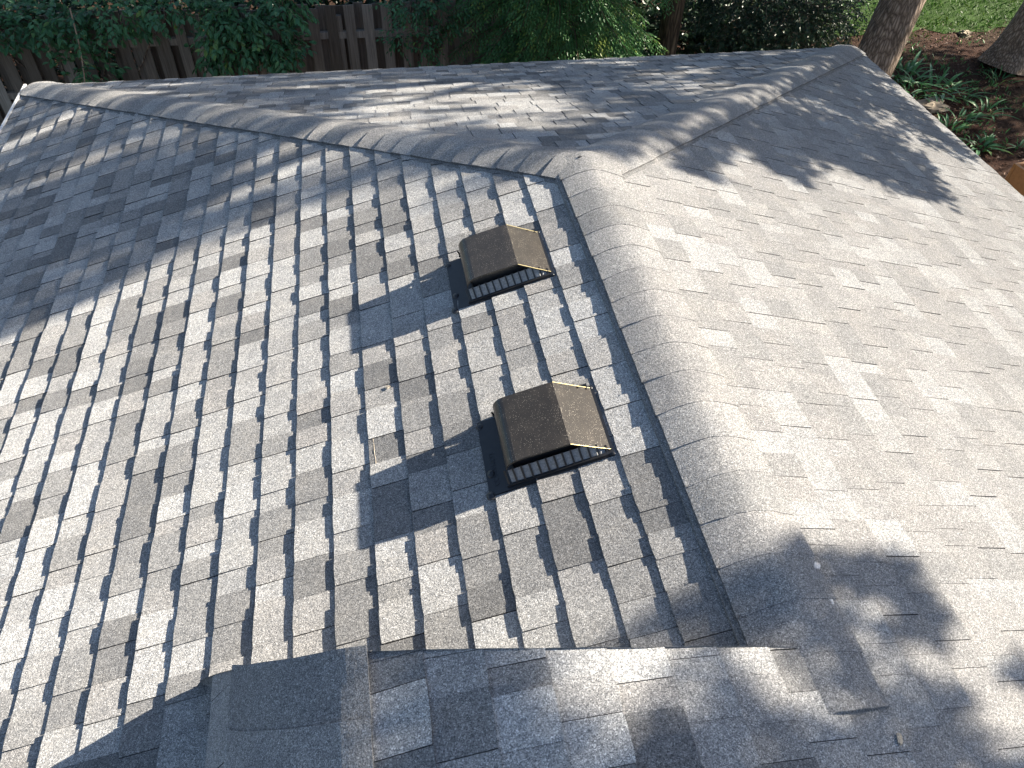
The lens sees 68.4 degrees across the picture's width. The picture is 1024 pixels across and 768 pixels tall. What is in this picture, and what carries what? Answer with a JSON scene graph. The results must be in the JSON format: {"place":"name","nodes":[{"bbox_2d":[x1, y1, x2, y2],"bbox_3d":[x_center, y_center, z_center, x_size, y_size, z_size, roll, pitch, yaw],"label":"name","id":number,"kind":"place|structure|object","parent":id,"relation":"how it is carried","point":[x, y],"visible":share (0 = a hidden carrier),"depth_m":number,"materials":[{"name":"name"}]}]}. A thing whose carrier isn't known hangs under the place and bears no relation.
{"place":"outdoors","nodes":[
{"label":"outdoors","id":0,"kind":"place"},
{"bbox_2d":[0,45,1023,767],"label":"house","id":1,"kind":"structure","parent":0,"point":[772,311],"depth_m":2.85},
{"bbox_2d":[445,224,554,313],"bbox_3d":[-0.060,-0.493,3.156,0.427,0.200,0.343,-6,48,-8],"label":"roof vent","id":2,"kind":"object","parent":1,"relation":"on","point":[494,262],"visible":1,"depth_m":3.09,"materials":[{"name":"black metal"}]},
{"bbox_2d":[476,382,615,500],"bbox_3d":[0.102,0.176,2.543,0.427,0.200,0.344,-6,48,-8],"label":"roof vent","id":3,"kind":"object","parent":1,"relation":"on","point":[527,437],"visible":1,"depth_m":2.49,"materials":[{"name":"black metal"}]},
{"bbox_2d":[814,561,820,568],"bbox_3d":[0.851,0.511,2.115,0.046,0.018,0.025,-24,53,-22],"label":"tape scrap","id":4,"kind":"object","parent":1,"relation":"on","point":[817,565],"visible":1,"depth_m":2.12,"materials":[{"name":"white plastic"}]},
{"bbox_2d":[896,733,902,745],"bbox_3d":[0.932,0.854,1.811,0.016,0.009,0.033,11,48,7],"label":"crumb","id":5,"kind":"object","parent":1,"relation":"on","point":[899,738],"visible":1,"depth_m":1.81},
{"bbox_2d":[2,0,1023,178],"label":"ground","id":6,"kind":"structure","parent":0,"point":[1008,159],"depth_m":13.14,"materials":[{"name":"soil"}]},
{"bbox_2d":[0,0,228,88],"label":"leafy shrub","id":7,"kind":"object","parent":6,"relation":"on","point":[65,18],"visible":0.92,"depth_m":9.45,"materials":[{"name":"green plant"}]},
{"bbox_2d":[184,0,322,76],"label":"leafy shrub","id":8,"kind":"object","parent":6,"relation":"on","point":[253,24],"visible":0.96,"depth_m":9.88,"materials":[{"name":"green plant"}]},
{"bbox_2d":[0,0,571,90],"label":"hedge","id":9,"kind":"object","parent":6,"relation":"on","point":[236,4],"visible":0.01,"depth_m":11.22,"materials":[{"name":"green plant"}]},
{"bbox_2d":[0,0,631,125],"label":"fence","id":10,"kind":"object","parent":6,"relation":"on","point":[344,37],"visible":0.27,"depth_m":10.45,"materials":[{"name":"brown wood"}]},
{"bbox_2d":[369,0,477,67],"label":"climbing vine","id":11,"kind":"object","parent":6,"relation":"on","point":[422,6],"visible":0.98,"depth_m":10.31,"materials":[{"name":"green plant"}]},
{"bbox_2d":[421,0,679,64],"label":"conifer","id":12,"kind":"object","parent":6,"relation":"on","point":[555,35],"visible":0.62,"depth_m":10.14,"materials":[{"name":"green plant"}]},
{"bbox_2d":[432,0,807,56],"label":"hedge","id":13,"kind":"object","parent":6,"relation":"on","point":[653,29],"visible":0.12,"depth_m":12.76,"materials":[{"name":"green plant"}]},
{"bbox_2d":[654,0,684,55],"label":"broadleaf tree","id":14,"kind":"object","parent":6,"relation":"on","point":[669,31],"visible":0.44,"depth_m":11.58,"materials":[{"name":"brown plant"}]},
{"bbox_2d":[661,0,875,52],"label":"holly shrub","id":15,"kind":"object","parent":6,"relation":"on","point":[809,28],"visible":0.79,"depth_m":11.66,"materials":[{"name":"green plant"}]},
{"bbox_2d":[793,0,869,30],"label":"holly shrub","id":16,"kind":"object","parent":6,"relation":"on","point":[844,12],"visible":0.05,"depth_m":14.35,"materials":[{"name":"green plant"}]},
{"bbox_2d":[858,0,925,77],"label":"broadleaf tree","id":17,"kind":"object","parent":6,"relation":"on","point":[887,34],"visible":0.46,"depth_m":10.98,"materials":[{"name":"brown plant"}]},
{"bbox_2d":[891,50,952,92],"bbox_3d":[6.793,-5.539,13.257,1.497,0.236,1.500,4,47,1],"label":"strap leaf plant","id":18,"kind":"object","parent":6,"relation":"on","point":[913,65],"visible":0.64,"depth_m":13.31,"materials":[{"name":"green plant"}]},
{"bbox_2d":[822,17,1023,177],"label":"leaf litter","id":19,"kind":"object","parent":6,"relation":"on","point":[997,137],"visible":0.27,"depth_m":13.16,"materials":[{"name":"brown plant"}]},
{"bbox_2d":[896,75,957,102],"bbox_3d":[6.890,-5.037,12.867,1.143,0.157,1.113,-6,48,-8],"label":"strap leaf plant","id":20,"kind":"object","parent":6,"relation":"on","point":[910,83],"visible":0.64,"depth_m":12.85,"materials":[{"name":"green plant"}]},
{"bbox_2d":[917,96,949,112],"bbox_3d":[7.003,-4.642,12.530,0.618,0.104,0.442,-6,48,-8],"label":"stone","id":21,"kind":"object","parent":6,"relation":"on","point":[932,106],"visible":0.87,"depth_m":12.47,"materials":[{"name":"beige stone"}]},
{"bbox_2d":[893,64,978,102],"bbox_3d":[7.273,-5.215,13.014,1.396,0.232,1.494,-6,48,-8],"label":"strap leaf plant","id":22,"kind":"object","parent":6,"relation":"on","point":[948,83],"visible":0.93,"depth_m":13.05,"materials":[{"name":"green plant"}]},
{"bbox_2d":[937,112,972,140],"bbox_3d":[7.007,-4.124,12.037,0.582,0.145,0.746,28,52,21],"label":"strap leaf plant","id":23,"kind":"object","parent":6,"relation":"on","point":[946,119],"visible":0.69,"depth_m":12.08,"materials":[{"name":"green plant"}]},
{"bbox_2d":[891,39,1023,150],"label":"ground weeds","id":24,"kind":"object","parent":6,"relation":"on","point":[936,61],"visible":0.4,"depth_m":12.95,"materials":[{"name":"green plant"}]},
{"bbox_2d":[933,75,993,99],"bbox_3d":[7.705,-5.093,12.978,0.799,0.160,1.018,-6,48,-8],"label":"strap leaf plant","id":25,"kind":"object","parent":6,"relation":"on","point":[953,84],"visible":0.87,"depth_m":12.91,"materials":[{"name":"green plant"}]},
{"bbox_2d":[957,30,972,37],"bbox_3d":[8.816,-6.818,14.646,0.258,0.085,0.263,-6,48,-8],"label":"stone","id":26,"kind":"object","parent":6,"relation":"on","point":[967,33],"visible":1,"depth_m":14.61,"materials":[{"name":"beige stone"}]},
{"bbox_2d":[944,107,994,125],"bbox_3d":[7.378,-4.348,12.256,0.866,0.155,0.714,-6,48,-8],"label":"strap leaf plant","id":27,"kind":"object","parent":6,"relation":"on","point":[968,116],"visible":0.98,"depth_m":12.29,"materials":[{"name":"green plant"}]},
{"bbox_2d":[960,131,1013,155],"bbox_3d":[7.264,-3.699,11.652,0.755,0.129,0.749,-6,48,-8],"label":"strap leaf plant","id":28,"kind":"object","parent":6,"relation":"on","point":[990,139],"visible":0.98,"depth_m":11.71,"materials":[{"name":"green plant"}]},
{"bbox_2d":[956,95,1019,120],"bbox_3d":[7.841,-4.547,12.453,0.788,0.165,0.814,0,47,-3],"label":"strap leaf plant","id":29,"kind":"object","parent":6,"relation":"on","point":[982,105],"visible":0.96,"depth_m":12.50,"materials":[{"name":"green plant"}]},
{"bbox_2d":[979,66,1021,87],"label":"strap leaf plant","id":30,"kind":"object","parent":6,"relation":"on","point":[994,74],"visible":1,"depth_m":13.31,"materials":[{"name":"green plant"}]},
{"bbox_2d":[978,1,1023,75],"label":"broadleaf tree","id":31,"kind":"object","parent":6,"relation":"on","point":[1005,50],"visible":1,"depth_m":13.32,"materials":[{"name":"brown plant"}]},
{"bbox_2d":[1005,162,1023,195],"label":"planter","id":32,"kind":"object","parent":6,"relation":"on","point":[1014,178],"visible":0.57,"depth_m":10.48,"materials":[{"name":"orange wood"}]},
{"bbox_2d":[1005,139,1023,149],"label":"strap leaf plant","id":33,"kind":"object","parent":6,"relation":"on","point":[1020,144],"visible":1,"depth_m":11.71,"materials":[{"name":"green plant"}]},
{"bbox_2d":[780,0,1023,44],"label":"lawn","id":34,"kind":"structure","parent":0,"point":[971,17],"depth_m":15.28,"materials":[{"name":"plant"}]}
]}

